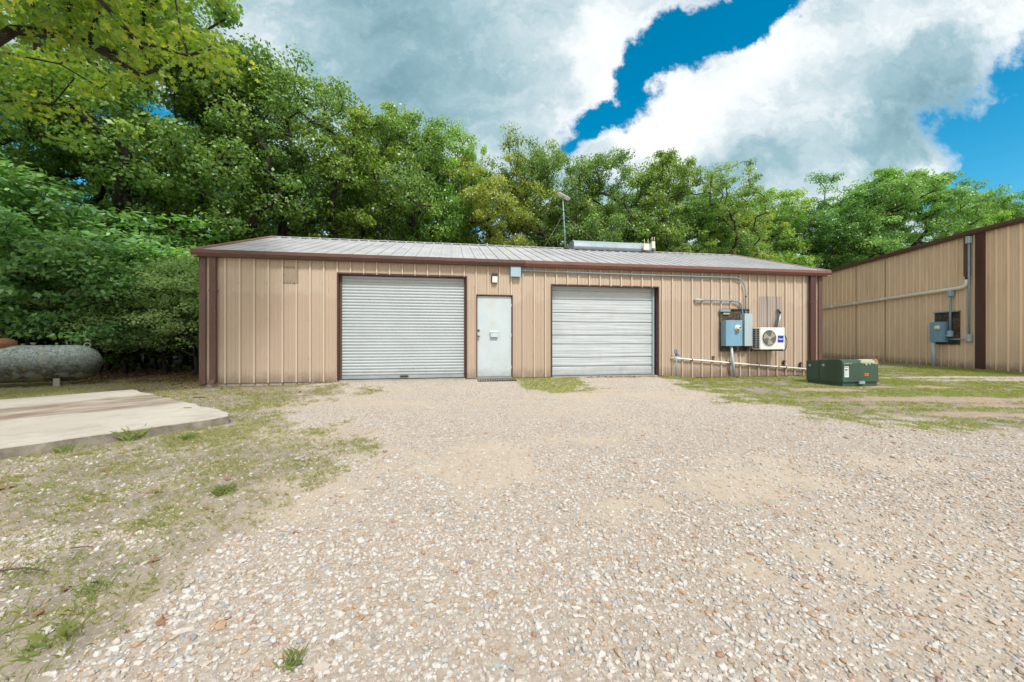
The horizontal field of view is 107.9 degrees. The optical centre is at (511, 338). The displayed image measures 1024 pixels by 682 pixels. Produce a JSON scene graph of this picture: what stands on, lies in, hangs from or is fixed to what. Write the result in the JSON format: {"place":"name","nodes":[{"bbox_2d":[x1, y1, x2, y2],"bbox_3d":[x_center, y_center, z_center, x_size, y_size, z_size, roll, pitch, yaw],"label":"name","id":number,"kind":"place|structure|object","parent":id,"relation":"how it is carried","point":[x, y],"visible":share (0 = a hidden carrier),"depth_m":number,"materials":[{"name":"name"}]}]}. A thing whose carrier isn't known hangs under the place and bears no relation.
{"place":"outdoors","nodes":[
{"label":"outdoors","id":0,"kind":"place"},
{"bbox_2d":[0,355,1023,681],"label":"ground","id":1,"kind":"structure","parent":0,"point":[508,387],"depth_m":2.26,"materials":[{"name":"gravel"}]},
{"bbox_2d":[0,567,48,571],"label":"twig","id":2,"kind":"object","parent":1,"relation":"on","point":[22,568],"visible":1,"depth_m":1.76,"materials":[{"name":"wood"}]},
{"bbox_2d":[0,558,53,579],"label":"grass clump","id":3,"kind":"object","parent":1,"relation":"on","point":[31,564],"visible":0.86,"depth_m":1.78,"materials":[{"name":"plant"}]},
{"bbox_2d":[2,335,57,344],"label":"shrub","id":4,"kind":"object","parent":1,"relation":"on","point":[21,339],"visible":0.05,"depth_m":12.50,"materials":[{"name":"green plant"}]},
{"bbox_2d":[30,608,44,616],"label":"dry leaf","id":5,"kind":"object","parent":1,"relation":"on","point":[37,612],"visible":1,"depth_m":1.51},
{"bbox_2d":[0,201,79,339],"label":"broadleaf sapling","id":6,"kind":"object","parent":1,"relation":"on","point":[14,314],"visible":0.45,"depth_m":10.09,"materials":[{"name":"green plant"}]},
{"bbox_2d":[8,612,86,661],"bbox_3d":[-1.711,1.087,1.364,0.210,0.078,0.185,0,0,32],"label":"grass clump","id":7,"kind":"object","parent":1,"relation":"on","point":[35,637],"visible":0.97,"depth_m":1.35,"materials":[{"name":"plant"}]},
{"bbox_2d":[0,338,102,386],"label":"propane tank","id":8,"kind":"object","parent":1,"relation":"on","point":[56,364],"visible":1,"depth_m":8.88,"materials":[{"name":"metal"}]},
{"bbox_2d":[0,271,102,347],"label":"shrub","id":9,"kind":"object","parent":1,"relation":"on","point":[20,342],"depth_m":12.12,"materials":[{"name":"green plant"}]},
{"bbox_2d":[0,288,125,357],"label":"shrub","id":10,"kind":"object","parent":1,"relation":"on","point":[41,340],"visible":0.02,"depth_m":12.97,"materials":[{"name":"green plant"}]},
{"bbox_2d":[25,201,108,215],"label":"shrub","id":11,"kind":"object","parent":1,"relation":"on","point":[103,208],"depth_m":16.13,"materials":[{"name":"green plant"}]},
{"bbox_2d":[50,441,86,453],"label":"grass clump","id":12,"kind":"object","parent":1,"relation":"on","point":[63,449],"visible":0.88,"depth_m":3.65,"materials":[{"name":"plant"}]},
{"bbox_2d":[0,60,137,229],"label":"oak tree","id":13,"kind":"object","parent":1,"relation":"on","point":[56,158],"visible":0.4,"depth_m":13.46,"materials":[{"name":"green plant"}]},
{"bbox_2d":[0,212,164,348],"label":"broadleaf sapling","id":14,"kind":"object","parent":1,"relation":"on","point":[54,252],"visible":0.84,"depth_m":9.97,"materials":[{"name":"green plant"}]},
{"bbox_2d":[5,225,160,345],"bbox_3d":[-15.421,-1.321,13.594,6.025,4.987,5.738,0,0,-21],"label":"shrub","id":15,"kind":"object","parent":1,"relation":"on","point":[53,342],"depth_m":12.36,"materials":[{"name":"green plant"}]},
{"bbox_2d":[0,152,176,344],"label":"broadleaf sapling","id":16,"kind":"object","parent":1,"relation":"on","point":[13,199],"visible":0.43,"depth_m":11.30,"materials":[{"name":"green plant"}]},
{"bbox_2d":[0,38,178,225],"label":"oak tree","id":17,"kind":"object","parent":1,"relation":"on","point":[98,197],"visible":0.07,"depth_m":16.16,"materials":[{"name":"green plant"}]},
{"bbox_2d":[69,572,118,597],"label":"grass clump","id":18,"kind":"object","parent":1,"relation":"on","point":[88,588],"visible":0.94,"depth_m":1.66,"materials":[{"name":"plant"}]},
{"bbox_2d":[2,211,186,371],"bbox_3d":[-13.995,-1.690,13.309,6.107,5.725,6.509,0,0,35],"label":"broadleaf sapling","id":19,"kind":"object","parent":1,"relation":"on","point":[74,226],"visible":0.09,"depth_m":12.32,"materials":[{"name":"green plant"}]},
{"bbox_2d":[2,13,201,355],"bbox_3d":[-20.975,-6.647,18.759,10.588,15.738,10.914,0,0,18],"label":"oak tree","id":20,"kind":"object","parent":1,"relation":"on","point":[94,190],"visible":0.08,"depth_m":18.25,"materials":[{"name":"green plant"}]},
{"bbox_2d":[15,266,198,373],"bbox_3d":[-12.082,-0.634,11.959,4.445,3.600,4.667,0,0,27],"label":"shrub","id":21,"kind":"object","parent":1,"relation":"on","point":[112,348],"visible":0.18,"depth_m":10.97,"materials":[{"name":"green plant"}]},
{"bbox_2d":[0,390,228,459],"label":"concrete pad","id":22,"kind":"object","parent":1,"relation":"on","point":[32,425],"visible":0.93,"depth_m":4.69,"materials":[{"name":"concrete"}]},
{"bbox_2d":[35,338,198,371],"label":"undergrowth","id":23,"kind":"object","parent":1,"relation":"on","point":[158,360],"visible":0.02,"depth_m":13.17,"materials":[{"name":"green plant"}]},
{"bbox_2d":[0,207,243,368],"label":"shrub","id":24,"kind":"object","parent":1,"relation":"on","point":[193,225],"visible":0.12,"depth_m":13.04,"materials":[{"name":"green plant"}]},
{"bbox_2d":[53,259,198,374],"bbox_3d":[-11.639,-0.652,12.379,4.146,3.637,4.353,0,0,44],"label":"shrub","id":25,"kind":"object","parent":1,"relation":"on","point":[81,292],"visible":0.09,"depth_m":10.83,"materials":[{"name":"green plant"}]},
{"bbox_2d":[0,0,253,368],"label":"oak tree","id":26,"kind":"object","parent":1,"relation":"on","point":[123,191],"visible":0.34,"depth_m":12.99,"materials":[{"name":"green plant"}]},
{"bbox_2d":[62,245,198,339],"bbox_3d":[-9.702,-1.078,13.500,7.155,4.498,7.512,0,0,-14],"label":"shrub","id":27,"kind":"object","parent":1,"relation":"on","point":[148,264],"visible":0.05,"depth_m":10.54,"materials":[{"name":"green plant"}]},
{"bbox_2d":[0,0,262,154],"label":"oak tree","id":28,"kind":"object","parent":1,"relation":"on","point":[92,39],"visible":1,"depth_m":6.61,"materials":[{"name":"green plant"}]},
{"bbox_2d":[55,228,208,368],"bbox_3d":[-12.644,-1.413,13.876,5.510,5.164,5.872,0,0,36],"label":"broadleaf sapling","id":29,"kind":"object","parent":1,"relation":"on","point":[177,242],"visible":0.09,"depth_m":13.01,"materials":[{"name":"green plant"}]},
{"bbox_2d":[110,423,153,441],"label":"grass clump","id":30,"kind":"object","parent":1,"relation":"on","point":[128,435],"visible":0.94,"depth_m":4.08,"materials":[{"name":"plant"}]},
{"bbox_2d":[61,161,212,241],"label":"oak tree","id":31,"kind":"object","parent":1,"relation":"on","point":[141,199],"visible":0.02,"depth_m":20.93,"materials":[{"name":"green plant"}]},
{"bbox_2d":[76,251,198,375],"bbox_3d":[-10.330,-0.723,11.344,4.129,3.780,4.335,0,0,-21],"label":"shrub","id":32,"kind":"object","parent":1,"relation":"on","point":[184,273],"visible":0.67,"depth_m":10.67,"materials":[{"name":"green plant"}]},
{"bbox_2d":[88,309,198,370],"bbox_3d":[-12.796,-0.210,13.148,4.254,2.752,3.576,0,0,20],"label":"shrub","id":33,"kind":"object","parent":1,"relation":"on","point":[122,359],"visible":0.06,"depth_m":12.56,"materials":[{"name":"green plant"}]},
{"bbox_2d":[93,294,198,366],"bbox_3d":[-13.514,-0.725,14.877,5.099,3.792,6.067,0,0,3],"label":"shrub","id":34,"kind":"object","parent":1,"relation":"on","point":[149,354],"depth_m":12.99,"materials":[{"name":"green plant"}]},
{"bbox_2d":[143,354,149,364],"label":"shrub","id":35,"kind":"object","parent":1,"relation":"on","point":[146,361],"depth_m":16.59,"materials":[{"name":"green plant"}]},
{"bbox_2d":[146,557,161,562],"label":"dry leaf","id":36,"kind":"object","parent":1,"relation":"on","point":[154,559],"visible":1,"depth_m":1.87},
{"bbox_2d":[155,614,169,624],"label":"dry leaf","id":37,"kind":"object","parent":1,"relation":"on","point":[161,620],"visible":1,"depth_m":1.46,"materials":[{"name":"plant"}]},
{"bbox_2d":[177,432,198,440],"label":"grass clump","id":38,"kind":"object","parent":1,"relation":"on","point":[185,437],"visible":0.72,"depth_m":4.10,"materials":[{"name":"plant"}]},
{"bbox_2d":[67,33,333,251],"bbox_3d":[-12.416,-5.862,16.347,8.336,14.172,9.134,0,0,5],"label":"oak tree","id":39,"kind":"object","parent":1,"relation":"on","point":[228,212],"visible":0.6,"depth_m":15.41,"materials":[{"name":"green plant"}]},
{"bbox_2d":[153,175,268,245],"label":"oak tree","id":40,"kind":"object","parent":1,"relation":"on","point":[199,216],"visible":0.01,"depth_m":24.62,"materials":[{"name":"green plant"}]},
{"bbox_2d":[208,479,237,496],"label":"grass clump","id":41,"kind":"object","parent":1,"relation":"on","point":[218,490],"visible":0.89,"depth_m":2.70,"materials":[{"name":"plant"}]},
{"bbox_2d":[164,162,314,244],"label":"oak tree","id":42,"kind":"object","parent":1,"relation":"on","point":[289,222],"visible":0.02,"depth_m":23.12,"materials":[{"name":"green plant"}]},
{"bbox_2d":[160,29,365,236],"bbox_3d":[-11.525,-6.147,18.260,8.298,14.798,9.594,0,0,-26],"label":"oak tree","id":43,"kind":"object","parent":1,"relation":"on","point":[286,79],"visible":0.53,"depth_m":16.18,"materials":[{"name":"green plant"}]},
{"bbox_2d":[245,191,321,236],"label":"oak tree","id":44,"kind":"object","parent":1,"relation":"on","point":[273,229],"visible":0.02,"depth_m":25.99,"materials":[{"name":"green plant"}]},
{"bbox_2d":[271,639,311,673],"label":"grass clump","id":45,"kind":"object","parent":1,"relation":"on","point":[291,657],"visible":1,"depth_m":1.27,"materials":[{"name":"plant"}]},
{"bbox_2d":[294,455,304,460],"bbox_3d":[-1.961,1.111,3.441,0.037,0.049,0.107,0,0,24],"label":"rock","id":46,"kind":"object","parent":1,"relation":"on","point":[299,457],"visible":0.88,"depth_m":3.43,"materials":[{"name":"stone"}]},
{"bbox_2d":[269,162,372,237],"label":"oak tree","id":47,"kind":"object","parent":1,"relation":"on","point":[298,227],"visible":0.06,"depth_m":24.21,"materials":[{"name":"green plant"}]},
{"bbox_2d":[248,73,407,240],"bbox_3d":[-9.460,-6.071,19.902,7.674,14.617,7.941,0,0,-26],"label":"oak tree","id":48,"kind":"object","parent":1,"relation":"on","point":[353,146],"visible":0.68,"depth_m":18.26,"materials":[{"name":"green plant"}]},
{"bbox_2d":[309,181,432,239],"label":"oak tree","id":49,"kind":"object","parent":1,"relation":"on","point":[370,230],"visible":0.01,"depth_m":25.19,"materials":[{"name":"green plant"}]},
{"bbox_2d":[307,94,450,241],"bbox_3d":[-7.259,-6.138,20.936,7.924,14.765,6.801,0,0,8],"label":"oak tree","id":50,"kind":"object","parent":1,"relation":"on","point":[404,125],"visible":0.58,"depth_m":19.75,"materials":[{"name":"green plant"}]},
{"bbox_2d":[27,364,805,395],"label":"leaf litter","id":51,"kind":"object","parent":1,"relation":"on","point":[140,375],"visible":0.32,"depth_m":11.11,"materials":[{"name":"plant"}]},
{"bbox_2d":[384,174,473,243],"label":"oak tree","id":52,"kind":"object","parent":1,"relation":"on","point":[426,199],"visible":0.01,"depth_m":25.42,"materials":[{"name":"green plant"}]},
{"bbox_2d":[374,114,492,243],"bbox_3d":[-4.623,-5.929,22.065,7.378,14.308,6.733,0,0,-15],"label":"oak tree","id":53,"kind":"object","parent":1,"relation":"on","point":[453,227],"visible":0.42,"depth_m":20.87,"materials":[{"name":"green plant"}]},
{"bbox_2d":[432,116,494,244],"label":"oak tree","id":54,"kind":"object","parent":1,"relation":"on","point":[474,238],"visible":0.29,"depth_m":22.95,"materials":[{"name":"green plant"}]},
{"bbox_2d":[438,200,501,244],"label":"oak tree","id":55,"kind":"object","parent":1,"relation":"on","point":[481,228],"depth_m":28.23,"materials":[{"name":"green plant"}]},
{"bbox_2d":[477,378,516,381],"bbox_3d":[-0.386,1.046,9.365,0.960,0.016,0.450,0,0,-9],"label":"door mat","id":56,"kind":"object","parent":1,"relation":"on","point":[498,380],"depth_m":9.21,"materials":[{"name":"black rubber"}]},
{"bbox_2d":[444,121,561,246],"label":"oak tree","id":57,"kind":"object","parent":1,"relation":"on","point":[494,234],"visible":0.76,"depth_m":21.37,"materials":[{"name":"green plant"}]},
{"bbox_2d":[190,236,831,386],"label":"metal building","id":58,"kind":"structure","parent":1,"relation":"on","point":[280,310],"depth_m":9.68,"materials":[{"name":"metal"}]},
{"bbox_2d":[340,275,465,379],"bbox_3d":[-2.710,-0.270,9.414,3.068,2.580,0.067,0,0,-9],"label":"roller door","id":59,"kind":"structure","parent":58,"relation":"in","point":[391,327],"depth_m":9.41,"materials":[{"name":"metal"}]},
{"bbox_2d":[491,273,497,282],"bbox_3d":[-0.448,-1.546,9.581,0.156,0.254,0.087,0,0,-9],"label":"wall lamp","id":60,"kind":"object","parent":58,"relation":"attached to","point":[494,277],"visible":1,"depth_m":9.55,"materials":[{"name":"white plastic"}]},
{"bbox_2d":[477,296,511,377],"bbox_3d":[-0.451,-0.032,9.656,0.918,2.115,0.135,0,0,-9],"label":"entrance door","id":61,"kind":"structure","parent":58,"relation":"in","point":[494,335],"depth_m":9.67,"materials":[{"name":"paint"}]},
{"bbox_2d":[510,266,520,276],"bbox_3d":[0.093,-1.720,9.658,0.276,0.258,0.102,0,0,-9],"label":"junction box","id":62,"kind":"object","parent":58,"relation":"attached to","point":[515,271],"visible":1,"depth_m":9.61,"materials":[{"name":"grey metal"}]},
{"bbox_2d":[544,192,605,250],"bbox_3d":[2.263,-4.062,13.190,2.230,2.498,1.102,0,0,10],"label":"antenna mast","id":63,"kind":"object","parent":58,"relation":"on","point":[563,196],"visible":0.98,"depth_m":13.60,"materials":[{"name":"metal"}]},
{"bbox_2d":[552,286,653,375],"bbox_3d":[2.526,-0.194,10.325,3.023,2.429,0.084,0,0,-9],"label":"roller door","id":64,"kind":"structure","parent":58,"relation":"in","point":[596,330],"depth_m":10.33,"materials":[{"name":"metal"}]},
{"bbox_2d":[568,240,654,252],"bbox_3d":[3.748,-3.380,14.049,3.167,0.421,0.800,0,0,-9],"label":"ridge vent","id":65,"kind":"object","parent":58,"relation":"on","point":[604,246],"visible":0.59,"depth_m":13.70,"materials":[{"name":"metal"}]},
{"bbox_2d":[651,237,654,250],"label":"wireless access point","id":66,"kind":"structure","parent":65,"relation":"attached to","point":[652,244],"depth_m":13.90,"materials":[{"name":"beige plastic"}]},
{"bbox_2d":[521,270,746,310],"bbox_3d":[3.497,-1.203,10.223,6.639,1.165,0.048,0,0,-9],"label":"conduit","id":67,"kind":"object","parent":58,"relation":"attached to","point":[641,274],"visible":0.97,"depth_m":10.23,"materials":[{"name":"metal"}]},
{"bbox_2d":[643,239,648,252],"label":"wireless access point","id":68,"kind":"structure","parent":58,"relation":"attached to","point":[645,246],"depth_m":13.75,"materials":[{"name":"beige plastic"}]},
{"bbox_2d":[694,299,743,313],"bbox_3d":[5.909,-0.875,10.632,1.541,0.487,0.115,0,0,-9],"label":"conduit","id":69,"kind":"object","parent":58,"relation":"attached to","point":[720,300],"visible":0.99,"depth_m":10.60,"materials":[{"name":"grey metal"}]},
{"bbox_2d":[719,309,748,350],"bbox_3d":[6.406,-0.234,10.707,0.974,1.222,0.067,0,0,-9],"label":"backing board","id":70,"kind":"object","parent":58,"relation":"attached to","point":[729,314],"visible":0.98,"depth_m":10.70,"materials":[{"name":"brown wood"}]},
{"bbox_2d":[721,320,742,345],"bbox_3d":[6.250,-0.116,10.542,0.534,0.776,0.310,0,0,-9],"label":"meter box","id":71,"kind":"object","parent":70,"relation":"attached to","point":[731,332],"visible":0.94,"depth_m":10.49,"materials":[{"name":"blue metal"}]},
{"bbox_2d":[740,311,751,345],"bbox_3d":[6.709,-0.273,10.674,0.249,0.988,0.182,0,0,-9],"label":"electrical box","id":72,"kind":"object","parent":70,"relation":"attached to","point":[746,318],"visible":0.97,"depth_m":10.59,"materials":[{"name":"grey metal"}]},
{"bbox_2d":[670,357,805,369],"bbox_3d":[6.733,0.742,10.781,4.628,0.424,0.102,0,0,-9],"label":"water pipe","id":73,"kind":"object","parent":58,"relation":"attached to","point":[729,362],"visible":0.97,"depth_m":10.70,"materials":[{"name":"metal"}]},
{"bbox_2d":[750,309,786,350],"bbox_3d":[7.418,-0.246,10.711,1.006,1.251,0.453,0,0,-9],"label":"air conditioner","id":74,"kind":"object","parent":58,"relation":"attached to","point":[768,339],"visible":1,"depth_m":10.52,"materials":[{"name":"white metal"}]},
{"bbox_2d":[471,193,561,247],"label":"oak tree","id":75,"kind":"object","parent":1,"relation":"on","point":[537,240],"visible":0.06,"depth_m":26.07,"materials":[{"name":"green plant"}]},
{"bbox_2d":[498,134,611,247],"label":"oak tree","id":76,"kind":"object","parent":1,"relation":"on","point":[541,163],"visible":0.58,"depth_m":23.21,"materials":[{"name":"green plant"}]},
{"bbox_2d":[524,196,609,246],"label":"oak tree","id":77,"kind":"object","parent":1,"relation":"on","point":[558,216],"visible":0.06,"depth_m":25.98,"materials":[{"name":"green plant"}]},
{"bbox_2d":[552,146,665,250],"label":"oak tree","id":78,"kind":"object","parent":1,"relation":"on","point":[616,212],"visible":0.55,"depth_m":22.46,"materials":[{"name":"green plant"}]},
{"bbox_2d":[587,190,652,237],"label":"oak tree","id":79,"kind":"object","parent":1,"relation":"on","point":[600,198],"visible":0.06,"depth_m":26.41,"materials":[{"name":"green plant"}]},
{"bbox_2d":[610,147,707,252],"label":"oak tree","id":80,"kind":"object","parent":1,"relation":"on","point":[657,174],"visible":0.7,"depth_m":22.54,"materials":[{"name":"green plant"}]},
{"bbox_2d":[674,349,678,376],"bbox_3d":[4.558,0.723,10.303,0.139,0.834,0.056,0,0,14],"label":"yard hydrant","id":81,"kind":"object","parent":1,"relation":"on","point":[676,354],"visible":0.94,"depth_m":10.29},
{"bbox_2d":[652,181,734,253],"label":"oak tree","id":82,"kind":"object","parent":1,"relation":"on","point":[690,219],"visible":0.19,"depth_m":25.38,"materials":[{"name":"green plant"}]},
{"bbox_2d":[657,158,779,257],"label":"oak tree","id":83,"kind":"object","parent":1,"relation":"on","point":[753,189],"visible":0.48,"depth_m":23.27,"materials":[{"name":"green plant"}]},
{"bbox_2d":[681,187,772,259],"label":"oak tree","id":84,"kind":"object","parent":1,"relation":"on","point":[747,237],"visible":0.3,"depth_m":25.96,"materials":[{"name":"green plant"}]},
{"bbox_2d":[730,346,735,376],"bbox_3d":[6.298,0.669,10.616,0.261,0.923,0.084,0,0,-35],"label":"conduit","id":85,"kind":"object","parent":1,"relation":"on","point":[732,362],"visible":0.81,"depth_m":10.57,"materials":[{"name":"metal"}]},
{"bbox_2d":[691,202,789,260],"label":"oak tree","id":86,"kind":"object","parent":1,"relation":"on","point":[746,223],"visible":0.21,"depth_m":26.30,"materials":[{"name":"green plant"}]},
{"bbox_2d":[698,193,800,259],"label":"oak tree","id":87,"kind":"object","parent":1,"relation":"on","point":[754,207],"visible":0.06,"depth_m":28.77,"materials":[{"name":"green plant"}]},
{"bbox_2d":[509,356,1023,436],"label":"turf","id":88,"kind":"structure","parent":1,"relation":"on","point":[930,371],"depth_m":7.89,"materials":[{"name":"green plant"}]},
{"bbox_2d":[748,187,822,266],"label":"oak tree","id":89,"kind":"object","parent":1,"relation":"on","point":[805,260],"visible":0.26,"depth_m":29.78,"materials":[{"name":"green plant"}]},
{"bbox_2d":[767,202,849,264],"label":"oak tree","id":90,"kind":"object","parent":1,"relation":"on","point":[803,227],"visible":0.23,"depth_m":32.37,"materials":[{"name":"green plant"}]},
{"bbox_2d":[774,170,892,269],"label":"oak tree","id":91,"kind":"object","parent":1,"relation":"on","point":[833,258],"visible":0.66,"depth_m":30.25,"materials":[{"name":"green plant"}]},
{"bbox_2d":[806,359,879,386],"bbox_3d":[8.046,0.835,9.092,0.983,0.690,0.953,0,0,-8],"label":"utility cabinet","id":92,"kind":"object","parent":1,"relation":"on","point":[849,372],"visible":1,"depth_m":8.71,"materials":[{"name":"green metal"}]},
{"bbox_2d":[819,165,952,265],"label":"oak tree","id":93,"kind":"object","parent":1,"relation":"on","point":[892,182],"visible":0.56,"depth_m":29.37,"materials":[{"name":"green plant"}]},
{"bbox_2d":[823,217,1023,372],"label":"metal building","id":94,"kind":"structure","parent":1,"relation":"on","point":[895,330],"depth_m":14.48,"materials":[{"name":"beige metal"}]},
{"bbox_2d":[823,279,967,308],"bbox_3d":[16.942,-1.849,17.589,0.136,0.456,9.093,0,0,11],"label":"drain pipe","id":95,"kind":"object","parent":94,"relation":"attached to","point":[964,285],"visible":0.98,"depth_m":15.63,"materials":[{"name":"metal"}]},
{"bbox_2d":[933,311,959,344],"bbox_3d":[16.265,-0.384,13.957,0.090,1.238,0.984,0,0,11],"label":"backing board","id":96,"kind":"object","parent":94,"relation":"attached to","point":[941,316],"visible":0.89,"depth_m":13.74,"materials":[{"name":"brown wood"}]},
{"bbox_2d":[930,322,947,341],"bbox_3d":[16.140,-0.239,14.142,0.347,0.758,0.464,0,0,11],"label":"meter box","id":97,"kind":"object","parent":96,"relation":"attached to","point":[938,331],"visible":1,"depth_m":13.99,"materials":[{"name":"blue metal"}]},
{"bbox_2d":[945,290,954,336],"bbox_3d":[16.201,-0.909,13.794,0.155,1.726,0.228,0,0,11],"label":"conduit","id":98,"kind":"object","parent":96,"relation":"attached to","point":[950,294],"visible":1,"depth_m":13.73,"materials":[{"name":"grey metal"}]},
{"bbox_2d":[945,236,972,341],"bbox_3d":[16.144,-1.732,13.469,0.125,3.710,0.879,0,0,11],"label":"conduit","id":99,"kind":"object","parent":94,"relation":"attached to","point":[968,336],"visible":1,"depth_m":13.08,"materials":[{"name":"grey metal"}]},
{"bbox_2d":[851,170,1012,260],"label":"oak tree","id":100,"kind":"object","parent":1,"relation":"on","point":[960,194],"visible":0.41,"depth_m":30.43,"materials":[{"name":"green plant"}]},
{"bbox_2d":[931,342,935,365],"bbox_3d":[16.182,0.607,14.301,0.124,0.986,0.121,0,0,11],"label":"conduit","id":101,"kind":"object","parent":1,"relation":"on","point":[933,353],"visible":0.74,"depth_m":14.26,"materials":[{"name":"metal"}]},
{"bbox_2d":[886,207,988,252],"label":"oak tree","id":102,"kind":"object","parent":1,"relation":"on","point":[931,233],"visible":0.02,"depth_m":40.30,"materials":[{"name":"green plant"}]},
{"bbox_2d":[914,190,1014,240],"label":"oak tree","id":103,"kind":"object","parent":1,"relation":"on","point":[1002,217],"visible":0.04,"depth_m":33.95,"materials":[{"name":"green plant"}]},
{"bbox_2d":[953,190,1023,233],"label":"oak tree","id":104,"kind":"object","parent":1,"relation":"on","point":[993,206],"visible":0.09,"depth_m":36.63,"materials":[{"name":"green plant"}]},
{"bbox_2d":[995,189,1023,218],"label":"oak tree","id":105,"kind":"object","parent":1,"relation":"on","point":[1016,206],"visible":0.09,"depth_m":36.19,"materials":[{"name":"green plant"}]},
{"bbox_2d":[0,371,1023,681],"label":"sparse grass","id":106,"kind":"structure","parent":0,"point":[258,397],"depth_m":3.04,"materials":[{"name":"plant"}]},
{"bbox_2d":[0,0,1023,264],"label":"sky","id":107,"kind":"structure","parent":0,"point":[798,88],"materials":[{"name":"white"}]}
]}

